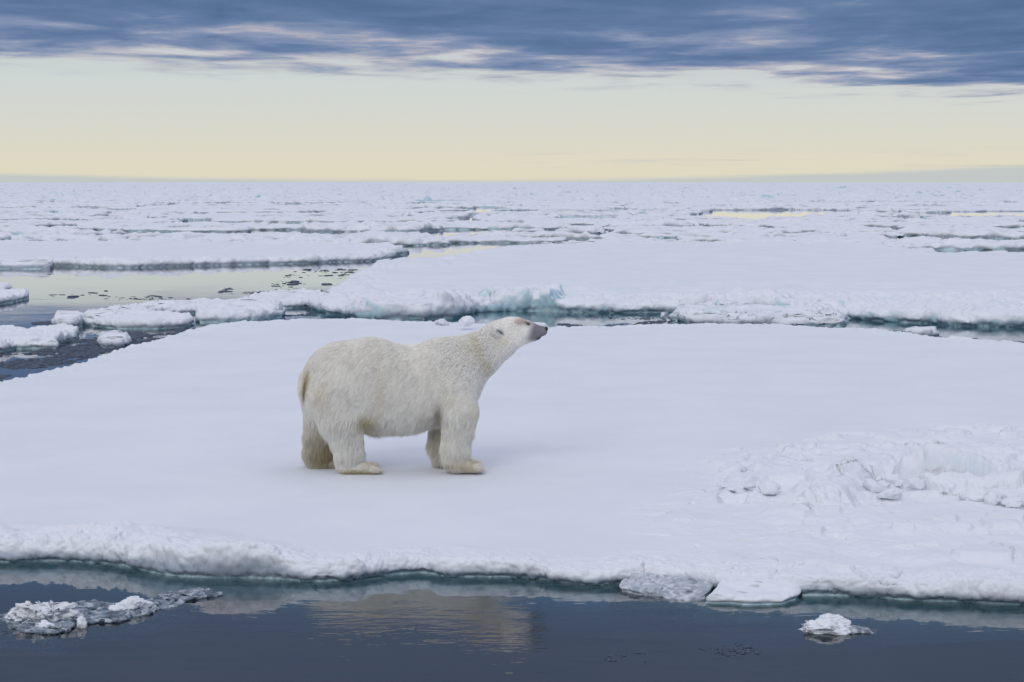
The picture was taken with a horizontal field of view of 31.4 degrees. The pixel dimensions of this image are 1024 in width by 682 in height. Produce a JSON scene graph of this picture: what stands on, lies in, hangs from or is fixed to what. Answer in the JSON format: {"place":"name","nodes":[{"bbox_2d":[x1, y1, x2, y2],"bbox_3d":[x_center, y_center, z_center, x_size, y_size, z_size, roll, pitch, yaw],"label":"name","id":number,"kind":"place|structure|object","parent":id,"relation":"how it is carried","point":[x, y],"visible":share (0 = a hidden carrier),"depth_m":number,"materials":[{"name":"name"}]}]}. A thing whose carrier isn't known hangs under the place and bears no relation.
{"place":"outdoors","nodes":[
{"label":"outdoors","id":0,"kind":"place"},
{"bbox_2d":[0,202,1023,681],"bbox_3d":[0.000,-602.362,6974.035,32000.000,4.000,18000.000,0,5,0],"label":"sea","id":1,"kind":"structure","parent":0,"point":[410,628],"depth_m":13.69,"materials":[{"name":"liquid"}]},
{"bbox_2d":[0,287,28,303],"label":"ice floe","id":2,"kind":"object","parent":1,"relation":"on","point":[11,295],"visible":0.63,"depth_m":51.20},
{"bbox_2d":[0,323,78,351],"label":"ice floe","id":3,"kind":"object","parent":1,"relation":"on","point":[37,337],"visible":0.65,"depth_m":37.32,"materials":[{"name":"ice"}]},
{"bbox_2d":[0,203,81,207],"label":"pack floe","id":4,"kind":"object","parent":1,"relation":"on","point":[33,206],"visible":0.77,"depth_m":229.33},
{"bbox_2d":[0,232,99,240],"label":"pack floe","id":5,"kind":"object","parent":1,"relation":"on","point":[56,236],"visible":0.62,"depth_m":101.10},
{"bbox_2d":[0,208,106,211],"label":"pack floe","id":6,"kind":"object","parent":1,"relation":"on","point":[61,209],"visible":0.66,"depth_m":206.22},
{"bbox_2d":[0,211,108,215],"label":"pack floe","id":7,"kind":"object","parent":1,"relation":"on","point":[88,213],"visible":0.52,"depth_m":168.56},
{"bbox_2d":[0,226,127,234],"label":"pack floe","id":8,"kind":"object","parent":1,"relation":"on","point":[50,230],"visible":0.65,"depth_m":108.73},
{"bbox_2d":[51,310,85,326],"bbox_3d":[-10.318,-0.032,42.510,1.430,1.389,4.356,-1,5,-11],"label":"ice floe","id":9,"kind":"object","parent":1,"relation":"on","point":[74,318],"visible":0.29,"depth_m":41.61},
{"bbox_2d":[0,214,147,220],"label":"pack floe","id":10,"kind":"object","parent":1,"relation":"on","point":[48,217],"visible":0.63,"depth_m":159.09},
{"bbox_2d":[3,202,169,204],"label":"pack floe","id":11,"kind":"object","parent":1,"relation":"on","point":[85,203],"visible":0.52,"depth_m":257.47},
{"bbox_2d":[0,218,181,222],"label":"pack floe","id":12,"kind":"object","parent":1,"relation":"on","point":[147,220],"visible":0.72,"depth_m":142.00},
{"bbox_2d":[11,223,172,229],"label":"pack floe","id":13,"kind":"object","parent":1,"relation":"on","point":[93,227],"visible":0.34,"depth_m":126.28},
{"bbox_2d":[0,587,223,633],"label":"slush raft","id":14,"kind":"object","parent":1,"relation":"on","point":[93,611],"visible":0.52,"depth_m":13.96,"materials":[{"name":"ice"}]},
{"bbox_2d":[8,599,83,621],"bbox_3d":[-3.530,2.046,13.823,0.594,0.174,0.358,0,5,0],"label":"ice chunk","id":15,"kind":"object","parent":14,"relation":"on","point":[50,611],"visible":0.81,"depth_m":13.73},
{"bbox_2d":[115,596,153,609],"bbox_3d":[-2.930,2.038,14.132,0.306,0.126,0.222,0,5,0],"label":"ice chunk","id":16,"kind":"object","parent":14,"relation":"on","point":[133,602],"visible":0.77,"depth_m":14.07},
{"bbox_2d":[97,330,131,347],"bbox_3d":[-8.166,0.438,37.484,1.461,1.229,3.001,-1,5,-11],"label":"ice floe","id":17,"kind":"object","parent":1,"relation":"on","point":[113,338],"visible":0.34,"depth_m":36.77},
{"bbox_2d":[0,221,269,226],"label":"pack floe","id":18,"kind":"object","parent":1,"relation":"on","point":[94,223],"visible":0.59,"depth_m":136.36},
{"bbox_2d":[92,308,193,328],"bbox_3d":[-8.575,-0.002,42.851,3.143,1.323,4.350,0,5,0],"label":"ice floe","id":19,"kind":"object","parent":1,"relation":"on","point":[145,318],"visible":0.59,"depth_m":41.58,"materials":[{"name":"ice"}]},
{"bbox_2d":[83,298,220,325],"bbox_3d":[-9.124,-0.233,45.575,2.977,1.382,8.081,2,5,21],"label":"ice floe","id":20,"kind":"object","parent":1,"relation":"on","point":[185,306],"visible":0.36,"depth_m":45.78,"materials":[{"name":"ice"}]},
{"bbox_2d":[117,215,187,221],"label":"pack floe","id":21,"kind":"object","parent":1,"relation":"on","point":[129,217],"visible":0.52,"depth_m":150.96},
{"bbox_2d":[112,210,194,214],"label":"pack floe","id":22,"kind":"object","parent":1,"relation":"on","point":[150,212],"visible":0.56,"depth_m":182.80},
{"bbox_2d":[84,200,227,203],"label":"pack floe","id":23,"kind":"object","parent":1,"relation":"on","point":[176,202],"visible":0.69,"depth_m":282.37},
{"bbox_2d":[124,213,236,217],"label":"pack floe","id":24,"kind":"object","parent":1,"relation":"on","point":[156,215],"visible":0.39,"depth_m":170.32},
{"bbox_2d":[111,225,250,231],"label":"pack floe","id":25,"kind":"object","parent":1,"relation":"on","point":[196,228],"visible":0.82,"depth_m":121.44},
{"bbox_2d":[57,208,317,212],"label":"pack floe","id":26,"kind":"object","parent":1,"relation":"on","point":[259,210],"visible":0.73,"depth_m":195.63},
{"bbox_2d":[130,207,265,210],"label":"pack floe","id":27,"kind":"object","parent":1,"relation":"on","point":[177,208],"visible":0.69,"depth_m":207.31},
{"bbox_2d":[0,237,408,268],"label":"ice floe","id":28,"kind":"object","parent":1,"relation":"on","point":[117,253],"visible":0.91,"depth_m":79.22,"materials":[{"name":"ice"}]},
{"bbox_2d":[176,201,290,204],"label":"pack floe","id":29,"kind":"object","parent":1,"relation":"on","point":[231,203],"visible":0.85,"depth_m":252.28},
{"bbox_2d":[195,297,285,322],"bbox_3d":[-6.765,-0.279,45.623,3.042,1.406,6.480,0,5,0],"label":"ice floe","id":30,"kind":"object","parent":1,"relation":"on","point":[240,309],"visible":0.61,"depth_m":43.84,"materials":[{"name":"ice"}]},
{"bbox_2d":[162,231,329,235],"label":"pack floe","id":31,"kind":"object","parent":1,"relation":"on","point":[231,234],"visible":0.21,"depth_m":110.85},
{"bbox_2d":[22,231,470,238],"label":"pack floe","id":32,"kind":"object","parent":1,"relation":"on","point":[156,233],"visible":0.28,"depth_m":105.45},
{"bbox_2d":[146,204,363,206],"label":"pack floe","id":33,"kind":"object","parent":1,"relation":"on","point":[195,205],"visible":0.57,"depth_m":246.61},
{"bbox_2d":[107,205,414,209],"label":"pack floe","id":34,"kind":"object","parent":1,"relation":"on","point":[209,207],"visible":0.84,"depth_m":217.90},
{"bbox_2d":[98,233,450,245],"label":"pack floe","id":35,"kind":"object","parent":1,"relation":"on","point":[415,241],"visible":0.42,"depth_m":95.84,"materials":[{"name":"ice"}]},
{"bbox_2d":[244,287,324,307],"bbox_3d":[-6.150,-0.672,50.376,3.109,1.392,6.000,0,5,0],"label":"ice floe","id":36,"kind":"object","parent":1,"relation":"on","point":[296,298],"visible":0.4,"depth_m":49.41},
{"bbox_2d":[230,200,345,203],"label":"pack floe","id":37,"kind":"object","parent":1,"relation":"on","point":[288,202],"visible":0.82,"depth_m":282.10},
{"bbox_2d":[167,214,452,219],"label":"pack floe","id":38,"kind":"object","parent":1,"relation":"on","point":[203,217],"visible":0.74,"depth_m":160.27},
{"bbox_2d":[172,212,453,216],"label":"pack floe","id":39,"kind":"object","parent":1,"relation":"on","point":[379,213],"visible":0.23,"depth_m":176.68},
{"bbox_2d":[267,212,372,215],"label":"pack floe","id":40,"kind":"object","parent":1,"relation":"on","point":[319,214],"visible":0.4,"depth_m":168.04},
{"bbox_2d":[211,217,460,222],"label":"pack floe","id":41,"kind":"object","parent":1,"relation":"on","point":[301,220],"visible":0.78,"depth_m":150.29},
{"bbox_2d":[206,211,476,214],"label":"pack floe","id":42,"kind":"object","parent":1,"relation":"on","point":[468,213],"visible":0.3,"depth_m":183.59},
{"bbox_2d":[139,234,566,242],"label":"pack floe","id":43,"kind":"object","parent":1,"relation":"on","point":[480,238],"visible":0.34,"depth_m":100.12,"materials":[{"name":"ice"}]},
{"bbox_2d":[173,221,563,229],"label":"pack floe","id":44,"kind":"object","parent":1,"relation":"on","point":[464,226],"visible":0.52,"depth_m":126.78,"materials":[{"name":"ice"}]},
{"bbox_2d":[301,221,443,231],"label":"pack floe","id":45,"kind":"object","parent":1,"relation":"on","point":[388,226],"visible":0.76,"depth_m":121.29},
{"bbox_2d":[324,210,421,212],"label":"pack floe","id":46,"kind":"object","parent":1,"relation":"on","point":[367,211],"visible":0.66,"depth_m":188.57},
{"bbox_2d":[280,207,468,211],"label":"pack floe","id":47,"kind":"object","parent":1,"relation":"on","point":[428,208],"visible":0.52,"depth_m":208.13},
{"bbox_2d":[300,201,451,204],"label":"pack floe","id":48,"kind":"object","parent":1,"relation":"on","point":[344,203],"visible":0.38,"depth_m":253.27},
{"bbox_2d":[322,208,439,212],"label":"pack floe","id":49,"kind":"object","parent":1,"relation":"on","point":[392,209],"visible":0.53,"depth_m":195.04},
{"bbox_2d":[363,203,475,208],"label":"pack floe","id":50,"kind":"object","parent":1,"relation":"on","point":[461,206],"visible":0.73,"depth_m":228.96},
{"bbox_2d":[402,211,469,217],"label":"pack floe","id":51,"kind":"object","parent":1,"relation":"on","point":[411,213],"visible":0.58,"depth_m":166.77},
{"bbox_2d":[311,220,565,224],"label":"pack floe","id":52,"kind":"object","parent":1,"relation":"on","point":[430,221],"visible":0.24,"depth_m":138.17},
{"bbox_2d":[441,202,521,207],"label":"pack floe","id":53,"kind":"object","parent":1,"relation":"on","point":[478,205],"visible":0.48,"depth_m":240.83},
{"bbox_2d":[0,318,1023,604],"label":"ice floe","id":54,"kind":"object","parent":1,"relation":"on","point":[608,454],"visible":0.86,"depth_m":20.27,"materials":[{"name":"snow"}]},
{"bbox_2d":[297,317,547,474],"bbox_3d":[-0.979,0.586,20.112,2.750,1.709,0.903,0,5,0],"label":"polar bear","id":55,"kind":"object","parent":54,"relation":"on","point":[351,393],"visible":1,"depth_m":19.83},
{"bbox_2d":[619,566,713,600],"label":"ice slab","id":56,"kind":"structure","parent":54,"relation":"on","point":[667,587],"depth_m":14.75,"materials":[{"name":"ice"}]},
{"bbox_2d":[706,556,800,604],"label":"ice slab","id":57,"kind":"structure","parent":54,"relation":"on","point":[759,592],"depth_m":14.45,"materials":[{"name":"ice"}]},
{"bbox_2d":[758,482,778,494],"bbox_3d":[2.613,1.489,18.564,0.208,0.116,0.228,0,5,0],"label":"rubble block","id":58,"kind":"object","parent":54,"relation":"on","point":[765,488],"depth_m":18.49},
{"bbox_2d":[785,496,810,508],"bbox_3d":[2.780,1.568,17.680,0.245,0.146,0.247,2,5,24],"label":"ice chunk","id":59,"kind":"object","parent":54,"relation":"on","point":[799,499],"visible":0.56,"depth_m":17.61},
{"bbox_2d":[862,479,884,492],"bbox_3d":[3.702,1.475,18.700,0.176,0.130,0.276,-2,6,-27],"label":"rubble block","id":60,"kind":"object","parent":54,"relation":"on","point":[870,485],"depth_m":18.62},
{"bbox_2d":[875,488,901,497],"bbox_3d":[3.804,1.532,18.408,0.267,0.095,0.148,1,5,13],"label":"ice chunk","id":61,"kind":"object","parent":54,"relation":"on","point":[893,493],"visible":1,"depth_m":18.37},
{"bbox_2d":[902,477,924,489],"bbox_3d":[4.148,1.463,18.849,0.192,0.110,0.227,-3,6,-31],"label":"rubble block","id":62,"kind":"object","parent":54,"relation":"on","point":[914,483],"depth_m":18.78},
{"bbox_2d":[958,485,991,501],"bbox_3d":[4.627,1.517,18.242,0.279,0.149,0.268,-4,6,-38],"label":"ice chunk","id":63,"kind":"object","parent":54,"relation":"on","point":[975,493],"visible":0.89,"depth_m":18.18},
{"bbox_2d":[983,491,1001,504],"bbox_3d":[4.760,1.548,18.021,0.181,0.129,0.132,-2,6,-25],"label":"ice chunk","id":64,"kind":"object","parent":54,"relation":"on","point":[992,498],"visible":1,"depth_m":17.99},
{"bbox_2d":[1000,497,1023,507],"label":"ice chunk","id":65,"kind":"object","parent":54,"relation":"on","point":[1012,502],"visible":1,"depth_m":17.84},
{"bbox_2d":[0,182,1023,201],"bbox_3d":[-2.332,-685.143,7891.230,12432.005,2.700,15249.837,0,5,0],"label":"pack ice","id":66,"kind":"structure","parent":1,"relation":"on","point":[456,191],"depth_m":532.85,"materials":[{"name":"ice"}]},
{"bbox_2d":[0,268,1023,661],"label":"brash ice","id":67,"kind":"structure","parent":1,"relation":"on","point":[90,348],"depth_m":36.18,"materials":[{"name":"ice"}]},
{"bbox_2d":[472,213,561,220],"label":"pack floe","id":68,"kind":"object","parent":1,"relation":"on","point":[477,217],"visible":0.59,"depth_m":161.53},
{"bbox_2d":[481,230,569,235],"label":"pack floe","id":69,"kind":"object","parent":1,"relation":"on","point":[498,232],"visible":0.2,"depth_m":109.67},
{"bbox_2d":[479,217,590,222],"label":"pack floe","id":70,"kind":"object","parent":1,"relation":"on","point":[517,220],"visible":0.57,"depth_m":152.43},
{"bbox_2d":[472,223,605,235],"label":"pack floe","id":71,"kind":"object","parent":1,"relation":"on","point":[596,229],"visible":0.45,"depth_m":114.11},
{"bbox_2d":[457,201,664,204],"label":"pack floe","id":72,"kind":"object","parent":1,"relation":"on","point":[583,202],"visible":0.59,"depth_m":275.33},
{"bbox_2d":[513,207,609,209],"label":"pack floe","id":73,"kind":"object","parent":1,"relation":"on","point":[573,208],"visible":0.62,"depth_m":219.25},
{"bbox_2d":[499,231,635,239],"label":"pack floe","id":74,"kind":"object","parent":1,"relation":"on","point":[585,235],"visible":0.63,"depth_m":104.49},
{"bbox_2d":[473,210,691,215],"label":"pack floe","id":75,"kind":"object","parent":1,"relation":"on","point":[576,213],"visible":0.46,"depth_m":174.57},
{"bbox_2d":[494,205,677,208],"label":"pack floe","id":76,"kind":"object","parent":1,"relation":"on","point":[572,206],"visible":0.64,"depth_m":229.06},
{"bbox_2d":[490,212,689,216],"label":"pack floe","id":77,"kind":"object","parent":1,"relation":"on","point":[653,214],"visible":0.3,"depth_m":171.50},
{"bbox_2d":[532,237,696,244],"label":"pack floe","id":78,"kind":"object","parent":1,"relation":"on","point":[628,240],"visible":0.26,"depth_m":96.00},
{"bbox_2d":[522,219,741,225],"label":"pack floe","id":79,"kind":"object","parent":1,"relation":"on","point":[586,222],"visible":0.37,"depth_m":141.53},
{"bbox_2d":[508,199,769,203],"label":"pack floe","id":80,"kind":"object","parent":1,"relation":"on","point":[665,201],"visible":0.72,"depth_m":283.80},
{"bbox_2d":[584,210,696,214],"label":"pack floe","id":81,"kind":"object","parent":1,"relation":"on","point":[610,212],"visible":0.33,"depth_m":182.63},
{"bbox_2d":[597,216,699,226],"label":"pack floe","id":82,"kind":"object","parent":1,"relation":"on","point":[659,220],"visible":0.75,"depth_m":133.88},
{"bbox_2d":[306,240,1023,326],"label":"ice floe","id":83,"kind":"object","parent":1,"relation":"on","point":[877,280],"visible":0.76,"depth_m":56.72,"materials":[{"name":"ice"}]},
{"bbox_2d":[615,215,737,219],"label":"pack floe","id":84,"kind":"object","parent":1,"relation":"on","point":[675,217],"visible":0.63,"depth_m":159.69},
{"bbox_2d":[604,224,759,229],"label":"pack floe","id":85,"kind":"object","parent":1,"relation":"on","point":[640,226],"visible":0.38,"depth_m":130.25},
{"bbox_2d":[667,304,707,320],"bbox_3d":[4.716,-0.132,45.601,2.069,1.681,6.289,2,5,19],"label":"ice floe","id":86,"kind":"object","parent":1,"relation":"on","point":[672,316],"visible":0.04,"depth_m":44.44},
{"bbox_2d":[611,225,802,234],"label":"pack floe","id":87,"kind":"object","parent":1,"relation":"on","point":[732,228],"visible":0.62,"depth_m":115.28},
{"bbox_2d":[624,204,855,209],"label":"pack floe","id":88,"kind":"object","parent":1,"relation":"on","point":[762,207],"visible":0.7,"depth_m":216.96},
{"bbox_2d":[608,226,892,231],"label":"pack floe","id":89,"kind":"object","parent":1,"relation":"on","point":[803,229],"visible":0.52,"depth_m":122.95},
{"bbox_2d":[675,298,849,326],"bbox_3d":[5.946,-0.007,44.775,5.632,1.972,8.080,0,5,0],"label":"ice floe","id":90,"kind":"object","parent":1,"relation":"on","point":[819,313],"visible":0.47,"depth_m":42.47,"materials":[{"name":"ice"}]},
{"bbox_2d":[679,230,846,236],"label":"pack floe","id":91,"kind":"object","parent":1,"relation":"on","point":[767,234],"visible":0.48,"depth_m":105.17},
{"bbox_2d":[628,230,904,237],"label":"pack floe","id":92,"kind":"object","parent":1,"relation":"on","point":[675,235],"visible":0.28,"depth_m":109.49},
{"bbox_2d":[677,234,889,241],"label":"pack floe","id":93,"kind":"object","parent":1,"relation":"on","point":[728,237],"visible":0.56,"depth_m":101.92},
{"bbox_2d":[685,218,889,221],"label":"pack floe","id":94,"kind":"object","parent":1,"relation":"on","point":[754,220],"visible":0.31,"depth_m":153.34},
{"bbox_2d":[772,223,867,227],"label":"pack floe","id":95,"kind":"object","parent":1,"relation":"on","point":[808,225],"visible":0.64,"depth_m":127.02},
{"bbox_2d":[799,613,850,634],"bbox_3d":[2.315,2.095,13.486,0.393,0.130,0.331,0,5,0],"label":"ice chunk","id":96,"kind":"object","parent":1,"relation":"on","point":[829,623],"visible":1,"depth_m":13.40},
{"bbox_2d":[767,214,892,219],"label":"pack floe","id":97,"kind":"object","parent":1,"relation":"on","point":[872,217],"visible":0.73,"depth_m":158.40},
{"bbox_2d":[726,201,936,206],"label":"pack floe","id":98,"kind":"object","parent":1,"relation":"on","point":[875,203],"visible":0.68,"depth_m":238.47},
{"bbox_2d":[793,198,874,201],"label":"pack floe","id":99,"kind":"object","parent":1,"relation":"on","point":[839,200],"visible":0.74,"depth_m":299.05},
{"bbox_2d":[805,211,899,217],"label":"pack floe","id":100,"kind":"object","parent":1,"relation":"on","point":[847,213],"visible":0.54,"depth_m":168.53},
{"bbox_2d":[847,625,873,633],"bbox_3d":[2.501,2.143,13.482,0.433,0.079,0.230,0,5,0],"label":"ice chunk","id":101,"kind":"object","parent":1,"relation":"on","point":[855,629],"visible":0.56,"depth_m":13.41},
{"bbox_2d":[703,220,1023,227],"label":"pack floe","id":102,"kind":"object","parent":1,"relation":"on","point":[1001,224],"visible":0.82,"depth_m":133.62,"materials":[{"name":"ice"}]},
{"bbox_2d":[834,207,910,211],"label":"pack floe","id":103,"kind":"object","parent":1,"relation":"on","point":[870,209],"visible":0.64,"depth_m":205.21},
{"bbox_2d":[827,209,919,216],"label":"pack floe","id":104,"kind":"object","parent":1,"relation":"on","point":[907,214],"visible":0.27,"depth_m":172.19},
{"bbox_2d":[724,236,1023,242],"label":"pack floe","id":105,"kind":"object","parent":1,"relation":"on","point":[837,238],"visible":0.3,"depth_m":95.85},
{"bbox_2d":[814,226,989,235],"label":"pack floe","id":106,"kind":"object","parent":1,"relation":"on","point":[911,231],"visible":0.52,"depth_m":114.56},
{"bbox_2d":[903,326,939,336],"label":"ice floe","id":107,"kind":"object","parent":1,"relation":"on","point":[929,331],"visible":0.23,"depth_m":38.53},
{"bbox_2d":[899,208,951,212],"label":"pack floe","id":108,"kind":"object","parent":1,"relation":"on","point":[932,210],"visible":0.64,"depth_m":196.46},
{"bbox_2d":[844,217,1009,222],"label":"pack floe","id":109,"kind":"object","parent":1,"relation":"on","point":[914,220],"visible":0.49,"depth_m":143.03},
{"bbox_2d":[865,206,1023,209],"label":"pack floe","id":110,"kind":"object","parent":1,"relation":"on","point":[927,208],"visible":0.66,"depth_m":218.59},
{"bbox_2d":[896,223,995,228],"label":"pack floe","id":111,"kind":"object","parent":1,"relation":"on","point":[918,225],"visible":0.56,"depth_m":129.28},
{"bbox_2d":[883,235,1023,249],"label":"pack floe","id":112,"kind":"object","parent":1,"relation":"on","point":[935,243],"visible":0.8,"depth_m":90.32,"materials":[{"name":"ice"}]},
{"bbox_2d":[919,228,1018,237],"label":"pack floe","id":113,"kind":"object","parent":1,"relation":"on","point":[969,233],"visible":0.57,"depth_m":108.53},
{"bbox_2d":[918,225,1023,231],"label":"pack floe","id":114,"kind":"object","parent":1,"relation":"on","point":[1020,229],"visible":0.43,"depth_m":124.12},
{"bbox_2d":[924,216,1023,218],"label":"pack floe","id":115,"kind":"object","parent":1,"relation":"on","point":[975,217],"visible":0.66,"depth_m":161.82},
{"bbox_2d":[937,202,1023,206],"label":"pack floe","id":116,"kind":"object","parent":1,"relation":"on","point":[993,204],"visible":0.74,"depth_m":240.77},
{"bbox_2d":[943,207,1023,211],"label":"pack floe","id":117,"kind":"object","parent":1,"relation":"on","point":[983,210],"visible":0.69,"depth_m":206.03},
{"bbox_2d":[983,229,1023,239],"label":"pack floe","id":118,"kind":"object","parent":1,"relation":"on","point":[999,234],"visible":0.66,"depth_m":105.98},
{"bbox_2d":[0,0,1023,181],"label":"sky","id":119,"kind":"structure","parent":0,"point":[91,90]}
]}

